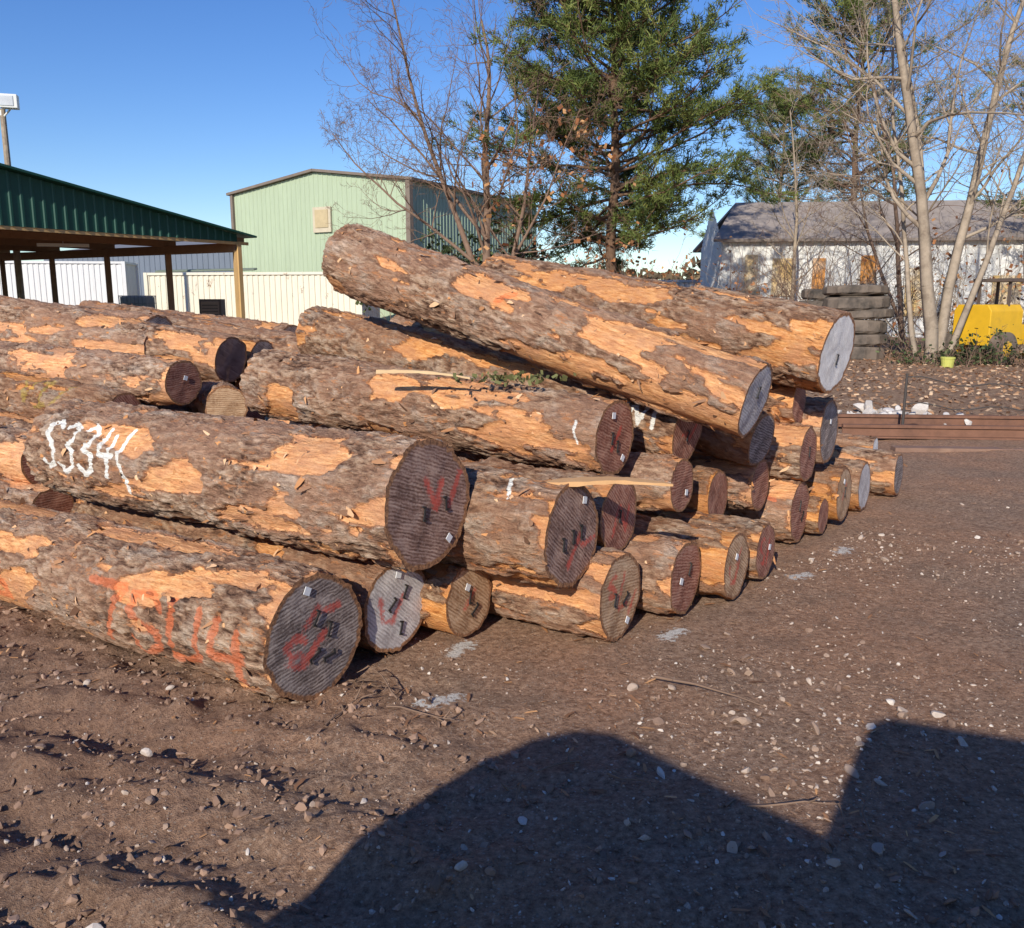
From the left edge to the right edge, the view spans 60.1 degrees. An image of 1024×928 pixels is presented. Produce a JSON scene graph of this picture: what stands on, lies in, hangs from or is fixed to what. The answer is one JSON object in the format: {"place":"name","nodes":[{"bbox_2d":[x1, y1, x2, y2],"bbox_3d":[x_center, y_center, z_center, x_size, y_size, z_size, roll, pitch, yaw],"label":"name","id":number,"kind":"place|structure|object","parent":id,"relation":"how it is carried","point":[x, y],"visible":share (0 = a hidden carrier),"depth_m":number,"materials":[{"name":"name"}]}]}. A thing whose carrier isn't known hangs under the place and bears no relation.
{"place":"outdoors","nodes":[
{"label":"outdoors","id":0,"kind":"place"},
{"bbox_2d":[44,241,233,295],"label":"blue grey storage building","id":1,"kind":"structure","parent":0,"point":[150,264],"depth_m":58.08,"materials":[{"name":"metal"}]},
{"bbox_2d":[199,299,225,315],"bbox_3d":[-11.000,-5.243,32.569,0.800,1.625,0.545,0,11,0],"label":"air conditioner","id":2,"kind":"object","parent":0,"point":[216,307],"visible":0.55,"depth_m":32.23,"materials":[{"name":"black metal"}]},
{"bbox_2d":[226,169,537,320],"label":"green metal warehouse","id":3,"kind":"structure","parent":0,"point":[284,219],"depth_m":49.26,"materials":[{"name":"green metal"}]},
{"bbox_2d":[312,206,331,232],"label":"window","id":4,"kind":"structure","parent":3,"relation":"in","point":[321,215],"depth_m":48.51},
{"bbox_2d":[0,337,1023,927],"bbox_3d":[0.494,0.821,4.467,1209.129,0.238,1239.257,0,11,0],"label":"ground","id":5,"kind":"structure","parent":0,"point":[936,485],"depth_m":3.26,"materials":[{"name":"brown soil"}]},
{"bbox_2d":[0,93,24,298],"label":"floodlight pole","id":6,"kind":"object","parent":5,"relation":"on","point":[9,102],"visible":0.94,"depth_m":32.70,"materials":[{"name":"weathered wood"},{"name":"painted metal"},{"name":"glass"}]},
{"bbox_2d":[0,479,73,512],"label":"log","id":7,"kind":"object","parent":5,"relation":"on","point":[39,494],"visible":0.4,"depth_m":5.61,"materials":[{"name":"brown wood"}]},
{"bbox_2d":[0,422,38,483],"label":"log","id":8,"kind":"object","parent":7,"relation":"on","point":[14,466],"visible":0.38,"depth_m":5.74,"materials":[{"name":"brown wood"}]},
{"bbox_2d":[0,261,139,304],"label":"storage trailer","id":9,"kind":"object","parent":5,"relation":"on","point":[78,282],"visible":0.48,"depth_m":47.63,"materials":[{"name":"white metal"}]},
{"bbox_2d":[0,163,256,318],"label":"open pole shed","id":10,"kind":"structure","parent":5,"relation":"on","point":[43,217],"depth_m":26.49,"materials":[{"name":"green metal"}]},
{"bbox_2d":[118,295,156,308],"bbox_3d":[-15.600,-6.146,37.001,1.174,1.770,1.052,0,11,0],"label":"caged water tote","id":11,"kind":"object","parent":5,"relation":"on","point":[146,301],"visible":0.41,"depth_m":36.42,"materials":[{"name":"plastic"}]},
{"bbox_2d":[0,498,362,700],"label":"log","id":12,"kind":"object","parent":5,"relation":"on","point":[252,622],"visible":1,"depth_m":3.85,"materials":[{"name":"brown wood"}]},
{"bbox_2d":[70,496,425,654],"bbox_3d":[-1.857,0.485,5.188,3.436,0.527,0.514,8,13,37],"label":"log","id":13,"kind":"object","parent":5,"relation":"on","point":[389,599],"visible":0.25,"depth_m":4.21,"materials":[{"name":"brown wood"}]},
{"bbox_2d":[23,399,469,572],"bbox_3d":[-1.530,0.044,4.683,2.835,0.651,0.673,7,12,35],"label":"log","id":14,"kind":"object","parent":13,"relation":"on","point":[395,501],"visible":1,"depth_m":4.17,"materials":[{"name":"brown wood"}]},
{"bbox_2d":[143,272,379,325],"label":"shipping container","id":15,"kind":"object","parent":5,"relation":"on","point":[285,297],"visible":0.45,"depth_m":41.77,"materials":[{"name":"beige metal"}]},
{"bbox_2d":[155,268,256,272],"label":"pipe stack","id":16,"kind":"object","parent":15,"relation":"on","point":[205,270],"visible":1,"depth_m":42.34,"materials":[{"name":"grey metal"}]},
{"bbox_2d":[420,563,491,636],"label":"log","id":17,"kind":"object","parent":5,"relation":"on","point":[455,600],"visible":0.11,"depth_m":4.29,"materials":[{"name":"brown wood"}]},
{"bbox_2d":[439,466,597,589],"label":"log","id":18,"kind":"object","parent":17,"relation":"on","point":[517,527],"visible":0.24,"depth_m":4.08,"materials":[{"name":"brown wood"}]},
{"bbox_2d":[545,476,673,486],"bbox_3d":[0.436,0.092,4.040,0.592,0.063,0.121,2,11,10],"label":"wood splinter","id":19,"kind":"object","parent":18,"relation":"on","point":[582,481],"visible":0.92,"depth_m":4.00,"materials":[{"name":"beige wood"}]},
{"bbox_2d":[355,209,577,318],"bbox_3d":[-1.325,-6.641,31.812,7.324,4.952,8.280,-6,12,-29],"label":"shrub","id":20,"kind":"object","parent":5,"relation":"on","point":[447,249],"visible":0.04,"depth_m":30.66,"materials":[{"name":"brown plant"}]},
{"bbox_2d":[304,0,662,265],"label":"bare tree","id":21,"kind":"object","parent":5,"relation":"on","point":[487,206],"visible":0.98,"depth_m":26.10,"materials":[{"name":"brown plant"}]},
{"bbox_2d":[0,603,1020,927],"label":"dirt clods","id":22,"kind":"object","parent":5,"relation":"on","point":[308,817],"visible":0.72,"depth_m":2.88,"materials":[{"name":"brown soil"}]},
{"bbox_2d":[0,493,1023,927],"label":"bark chips","id":23,"kind":"object","parent":5,"relation":"on","point":[934,817],"visible":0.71,"depth_m":3.16,"materials":[{"name":"brown wood"}]},
{"bbox_2d":[4,503,1023,927],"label":"stones","id":24,"kind":"object","parent":5,"relation":"on","point":[848,769],"visible":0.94,"depth_m":3.31,"materials":[{"name":"white stone"}]},
{"bbox_2d":[487,546,639,641],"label":"log","id":25,"kind":"object","parent":5,"relation":"on","point":[599,600],"visible":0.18,"depth_m":4.32,"materials":[{"name":"brown wood"}]},
{"bbox_2d":[310,665,873,832],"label":"fallen twigs","id":26,"kind":"object","parent":5,"relation":"on","point":[659,783],"visible":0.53,"depth_m":3.16,"materials":[{"name":"brown wood"}]},
{"bbox_2d":[459,216,779,296],"bbox_3d":[2.806,-5.419,28.429,12.142,5.330,7.953,0,11,0],"label":"brush","id":27,"kind":"object","parent":5,"relation":"on","point":[637,264],"visible":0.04,"depth_m":28.06,"materials":[{"name":"brown plant"}]},
{"bbox_2d":[429,0,810,273],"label":"pine tree","id":28,"kind":"object","parent":5,"relation":"on","point":[624,31],"visible":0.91,"depth_m":27.24,"materials":[{"name":"green plant"}]},
{"bbox_2d":[618,257,700,279],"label":"distant tree line","id":29,"kind":"object","parent":5,"relation":"on","point":[656,275],"depth_m":118.25,"materials":[{"name":"green plant"}]},
{"bbox_2d":[622,533,700,613],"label":"log","id":30,"kind":"object","parent":5,"relation":"on","point":[670,568],"visible":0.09,"depth_m":4.58,"materials":[{"name":"brown wood"}]},
{"bbox_2d":[458,456,636,549],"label":"log","id":31,"kind":"object","parent":30,"relation":"on","point":[615,504],"visible":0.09,"depth_m":4.58,"materials":[{"name":"brown wood"}]},
{"bbox_2d":[239,349,633,474],"bbox_3d":[-0.602,-0.364,5.571,2.856,0.515,0.508,10,15,35],"label":"log","id":32,"kind":"object","parent":31,"relation":"on","point":[559,429],"visible":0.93,"depth_m":5.23,"materials":[{"name":"brown wood"}]},
{"bbox_2d":[376,369,469,378],"bbox_3d":[-0.522,-0.518,5.085,0.610,0.042,0.042,4,11,22],"label":"wood stick","id":33,"kind":"object","parent":32,"relation":"on","point":[393,371],"visible":0.97,"depth_m":5.08,"materials":[{"name":"beige wood"}]},
{"bbox_2d":[438,370,585,386],"bbox_3d":[0.005,-0.490,5.014,0.859,0.067,0.518,0,11,0],"label":"leaf sprig","id":34,"kind":"object","parent":32,"relation":"on","point":[510,377],"visible":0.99,"depth_m":4.96,"materials":[{"name":"green plant"}]},
{"bbox_2d":[660,280,699,286],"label":"flatbed trailer","id":35,"kind":"object","parent":5,"relation":"on","point":[681,282],"visible":0.09,"depth_m":46.55,"materials":[{"name":"grey metal"}]},
{"bbox_2d":[633,513,748,599],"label":"log","id":36,"kind":"object","parent":5,"relation":"on","point":[724,556],"visible":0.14,"depth_m":4.86,"materials":[{"name":"brown wood"}]},
{"bbox_2d":[268,418,693,511],"bbox_3d":[-0.414,-0.056,6.051,3.413,0.392,0.418,7,13,34],"label":"log","id":37,"kind":"object","parent":36,"relation":"on","point":[676,471],"visible":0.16,"depth_m":5.09,"materials":[{"name":"brown wood"}]},
{"bbox_2d":[295,305,701,458],"bbox_3d":[-0.269,-0.636,6.221,3.380,0.471,0.478,18,19,35],"label":"log","id":38,"kind":"object","parent":37,"relation":"on","point":[324,331],"visible":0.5,"depth_m":6.21,"materials":[{"name":"brown wood"}]},
{"bbox_2d":[321,223,772,438],"bbox_3d":[0.088,-0.890,5.556,3.144,0.532,0.537,24,22,29],"label":"log","id":39,"kind":"object","parent":38,"relation":"on","point":[664,371],"visible":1,"depth_m":5.28,"materials":[{"name":"brown wood"}]},
{"bbox_2d":[636,510,775,578],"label":"log","id":40,"kind":"object","parent":5,"relation":"on","point":[759,534],"visible":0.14,"depth_m":5.25,"materials":[{"name":"brown wood"}]},
{"bbox_2d":[683,465,727,514],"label":"log","id":41,"kind":"object","parent":40,"relation":"on","point":[709,495],"visible":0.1,"depth_m":5.52,"materials":[{"name":"brown wood"}]},
{"bbox_2d":[723,478,814,542],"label":"log","id":42,"kind":"object","parent":5,"relation":"on","point":[783,511],"visible":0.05,"depth_m":5.98,"materials":[{"name":"brown wood"}]},
{"bbox_2d":[688,450,773,511],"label":"log","id":43,"kind":"object","parent":42,"relation":"on","point":[748,486],"visible":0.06,"depth_m":5.74,"materials":[{"name":"brown wood"}]},
{"bbox_2d":[390,315,774,465],"bbox_3d":[0.326,-0.624,6.621,3.378,0.449,0.453,21,21,36],"label":"log","id":44,"kind":"object","parent":43,"relation":"on","point":[752,447],"visible":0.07,"depth_m":5.61,"materials":[{"name":"brown wood"}]},
{"bbox_2d":[695,422,816,480],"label":"log","id":45,"kind":"object","parent":42,"relation":"on","point":[791,454],"visible":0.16,"depth_m":5.95,"materials":[{"name":"brown wood"}]},
{"bbox_2d":[763,382,805,423],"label":"log","id":46,"kind":"object","parent":45,"relation":"on","point":[784,404],"visible":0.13,"depth_m":6.05,"materials":[{"name":"brown wood"}]},
{"bbox_2d":[479,253,854,393],"bbox_3d":[0.972,-1.138,6.670,3.107,0.588,0.595,21,21,38],"label":"log","id":47,"kind":"object","parent":46,"relation":"on","point":[801,345],"visible":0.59,"depth_m":5.95,"materials":[{"name":"brown wood"}]},
{"bbox_2d":[689,79,866,238],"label":"pine tree","id":48,"kind":"object","parent":5,"relation":"on","point":[763,142],"visible":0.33,"depth_m":46.49,"materials":[{"name":"green plant"}]},
{"bbox_2d":[659,186,967,350],"bbox_3d":[8.894,-5.540,26.231,10.845,5.465,7.567,0,11,0],"label":"brush","id":49,"kind":"object","parent":5,"relation":"on","point":[785,290],"visible":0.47,"depth_m":26.51,"materials":[{"name":"brown plant"}]},
{"bbox_2d":[731,61,898,299],"bbox_3d":[11.080,-9.753,32.543,5.783,10.712,5.274,0,11,0],"label":"bare tree","id":50,"kind":"object","parent":5,"relation":"on","point":[795,242],"visible":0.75,"depth_m":32.82,"materials":[{"name":"brown plant"}]},
{"bbox_2d":[803,496,828,533],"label":"log","id":51,"kind":"object","parent":5,"relation":"on","point":[817,515],"visible":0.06,"depth_m":6.20,"materials":[{"name":"brown wood"}]},
{"bbox_2d":[804,463,851,520],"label":"log","id":52,"kind":"object","parent":5,"relation":"on","point":[831,483],"visible":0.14,"depth_m":6.43,"materials":[{"name":"brown wood"}]},
{"bbox_2d":[800,395,838,463],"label":"log","id":53,"kind":"object","parent":52,"relation":"on","point":[820,415],"visible":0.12,"depth_m":6.23,"materials":[{"name":"brown wood"}]},
{"bbox_2d":[799,285,894,359],"bbox_3d":[8.956,-3.812,23.967,1.898,2.003,3.356,0,11,0],"label":"tyre stack","id":54,"kind":"object","parent":5,"relation":"on","point":[858,302],"visible":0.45,"depth_m":22.46,"materials":[{"name":"rubber"}]},
{"bbox_2d":[826,457,870,510],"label":"log","id":55,"kind":"object","parent":5,"relation":"on","point":[859,469],"visible":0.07,"depth_m":6.95,"materials":[{"name":"brown wood"}]},
{"bbox_2d":[700,208,1023,336],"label":"walls","id":56,"kind":"structure","parent":5,"relation":"on","point":[710,252],"depth_m":35.81,"materials":[{"name":"white"}]},
{"bbox_2d":[693,200,1023,252],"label":"roof","id":57,"kind":"structure","parent":56,"relation":"on","point":[734,226],"depth_m":36.76,"materials":[{"name":"grey metal"}]},
{"bbox_2d":[744,255,1022,315],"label":"patched panels","id":58,"kind":"object","parent":56,"relation":"attached to","point":[751,270],"visible":0.42,"depth_m":35.80,"materials":[{"name":"white paint"}]},
{"bbox_2d":[741,0,996,201],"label":"pine tree","id":59,"kind":"object","parent":5,"relation":"on","point":[843,6],"visible":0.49,"depth_m":40.81,"materials":[{"name":"green plant"}]},
{"bbox_2d":[832,445,907,495],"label":"log","id":60,"kind":"object","parent":5,"relation":"on","point":[886,470],"visible":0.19,"depth_m":7.47,"materials":[{"name":"brown wood"}]},
{"bbox_2d":[835,433,877,448],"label":"log","id":61,"kind":"object","parent":60,"relation":"on","point":[844,439],"visible":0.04,"depth_m":8.04,"materials":[{"name":"brown wood"}]},
{"bbox_2d":[735,0,1023,363],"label":"bare tree","id":62,"kind":"object","parent":5,"relation":"on","point":[935,331],"visible":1,"depth_m":20.89,"materials":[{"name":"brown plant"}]},
{"bbox_2d":[785,8,1019,345],"bbox_3d":[12.598,-9.292,29.570,7.146,10.924,6.215,0,11,0],"label":"bare tree","id":63,"kind":"object","parent":5,"relation":"on","point":[895,189],"visible":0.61,"depth_m":29.11,"materials":[{"name":"brown plant"}]},
{"bbox_2d":[837,400,971,424],"bbox_3d":[4.878,-0.659,11.799,1.802,0.251,1.557,0,11,0],"label":"white rock pile","id":64,"kind":"object","parent":5,"relation":"on","point":[866,407],"visible":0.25,"depth_m":12.10,"materials":[{"name":"white stone"}]},
{"bbox_2d":[806,350,1023,414],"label":"leaf litter","id":65,"kind":"object","parent":5,"relation":"on","point":[947,381],"visible":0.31,"depth_m":16.23,"materials":[{"name":"brown plant"}]},
{"bbox_2d":[838,413,1023,439],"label":"steel rail","id":66,"kind":"object","parent":5,"relation":"on","point":[981,427],"visible":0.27,"depth_m":10.40,"materials":[{"name":"brown metal"}]},
{"bbox_2d":[839,169,1023,352],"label":"brush","id":67,"kind":"object","parent":5,"relation":"on","point":[954,305],"visible":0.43,"depth_m":24.89,"materials":[{"name":"brown plant"}]},
{"bbox_2d":[940,357,955,367],"bbox_3d":[10.000,-2.303,20.323,0.320,0.310,0.315,0,11,0],"label":"plastic bucket","id":68,"kind":"object","parent":5,"relation":"on","point":[946,362],"visible":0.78,"depth_m":20.21,"materials":[{"name":"yellow plastic"}]},
{"bbox_2d":[876,324,1023,366],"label":"brush","id":69,"kind":"object","parent":5,"relation":"on","point":[1001,355],"visible":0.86,"depth_m":20.57,"materials":[{"name":"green plant"}]},
{"bbox_2d":[889,340,1023,365],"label":"weeds","id":70,"kind":"object","parent":5,"relation":"on","point":[982,356],"visible":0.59,"depth_m":20.97,"materials":[{"name":"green plant"}]},
{"bbox_2d":[890,445,1023,452],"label":"plank edging","id":71,"kind":"object","parent":5,"relation":"on","point":[897,448],"visible":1,"depth_m":9.65,"materials":[{"name":"brown wood"}]},
{"bbox_2d":[901,373,1023,423],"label":"wire fence","id":72,"kind":"object","parent":5,"relation":"on","point":[904,401],"visible":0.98,"depth_m":10.43,"materials":[{"name":"metal"}]},
{"bbox_2d":[903,0,1023,349],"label":"bare tree","id":73,"kind":"object","parent":5,"relation":"on","point":[1020,109],"visible":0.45,"depth_m":25.84,"materials":[{"name":"brown plant"}]},
{"bbox_2d":[944,278,1023,362],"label":"yellow loader","id":74,"kind":"object","parent":5,"relation":"on","point":[981,317],"visible":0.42,"depth_m":21.95,"materials":[{"name":"paint"}]},
{"bbox_2d":[965,0,1023,217],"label":"pine tree","id":75,"kind":"object","parent":5,"relation":"on","point":[1012,105],"visible":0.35,"depth_m":33.16,"materials":[{"name":"green plant"}]},
{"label":"log","id":76,"kind":"object","parent":5,"relation":"on","visible":0},
{"bbox_2d":[0,408,33,430],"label":"log","id":77,"kind":"object","parent":76,"relation":"on","point":[14,419],"visible":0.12,"depth_m":6.63,"materials":[{"name":"brown wood"}]},
{"bbox_2d":[0,367,140,417],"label":"log","id":78,"kind":"object","parent":77,"relation":"on","point":[26,395],"visible":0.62,"depth_m":6.75,"materials":[{"name":"brown wood"}]},
{"bbox_2d":[0,340,201,405],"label":"log","id":79,"kind":"object","parent":78,"relation":"on","point":[150,380],"visible":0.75,"depth_m":6.85,"materials":[{"name":"brown wood"}]},
{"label":"log","id":80,"kind":"object","parent":5,"relation":"on","visible":0},
{"bbox_2d":[141,403,264,419],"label":"log","id":81,"kind":"object","parent":80,"relation":"on","point":[253,414],"depth_m":7.71,"materials":[{"name":"brown wood"}]},
{"bbox_2d":[185,380,247,416],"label":"log","id":82,"kind":"object","parent":81,"relation":"on","point":[215,397],"visible":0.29,"depth_m":7.03,"materials":[{"name":"beige wood"}]},
{"bbox_2d":[0,295,246,381],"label":"log","id":83,"kind":"object","parent":82,"relation":"on","point":[212,355],"visible":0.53,"depth_m":7.38,"materials":[{"name":"brown wood"}]},
{"bbox_2d":[0,319,147,354],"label":"log","id":84,"kind":"object","parent":83,"relation":"on","point":[133,342],"visible":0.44,"depth_m":7.60,"materials":[{"name":"brown wood"}]},
{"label":"log","id":85,"kind":"object","parent":82,"relation":"on","visible":0},
{"bbox_2d":[79,300,296,331],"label":"log","id":86,"kind":"object","parent":85,"relation":"on","point":[249,323],"visible":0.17,"depth_m":8.99,"materials":[{"name":"brown wood"}]},
{"bbox_2d":[228,380,265,417],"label":"log","id":87,"kind":"object","parent":81,"relation":"on","point":[236,383],"visible":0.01,"depth_m":8.07,"materials":[{"name":"brown wood"}]},
{"bbox_2d":[156,324,273,379],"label":"log","id":88,"kind":"object","parent":87,"relation":"on","point":[254,345],"visible":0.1,"depth_m":7.76,"materials":[{"name":"brown wood"}]},
{"bbox_2d":[45,302,172,324],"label":"log","id":89,"kind":"object","parent":88,"relation":"on","point":[155,318],"visible":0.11,"depth_m":8.54,"materials":[{"name":"brown wood"}]},
{"bbox_2d":[112,304,299,353],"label":"log","id":90,"kind":"object","parent":88,"relation":"on","point":[283,340],"visible":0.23,"depth_m":8.56,"materials":[{"name":"brown wood"}]},
{"bbox_2d":[0,0,1023,279],"label":"sky","id":91,"kind":"structure","parent":0,"point":[176,106],"materials":[{"name":"blue"}]}
]}

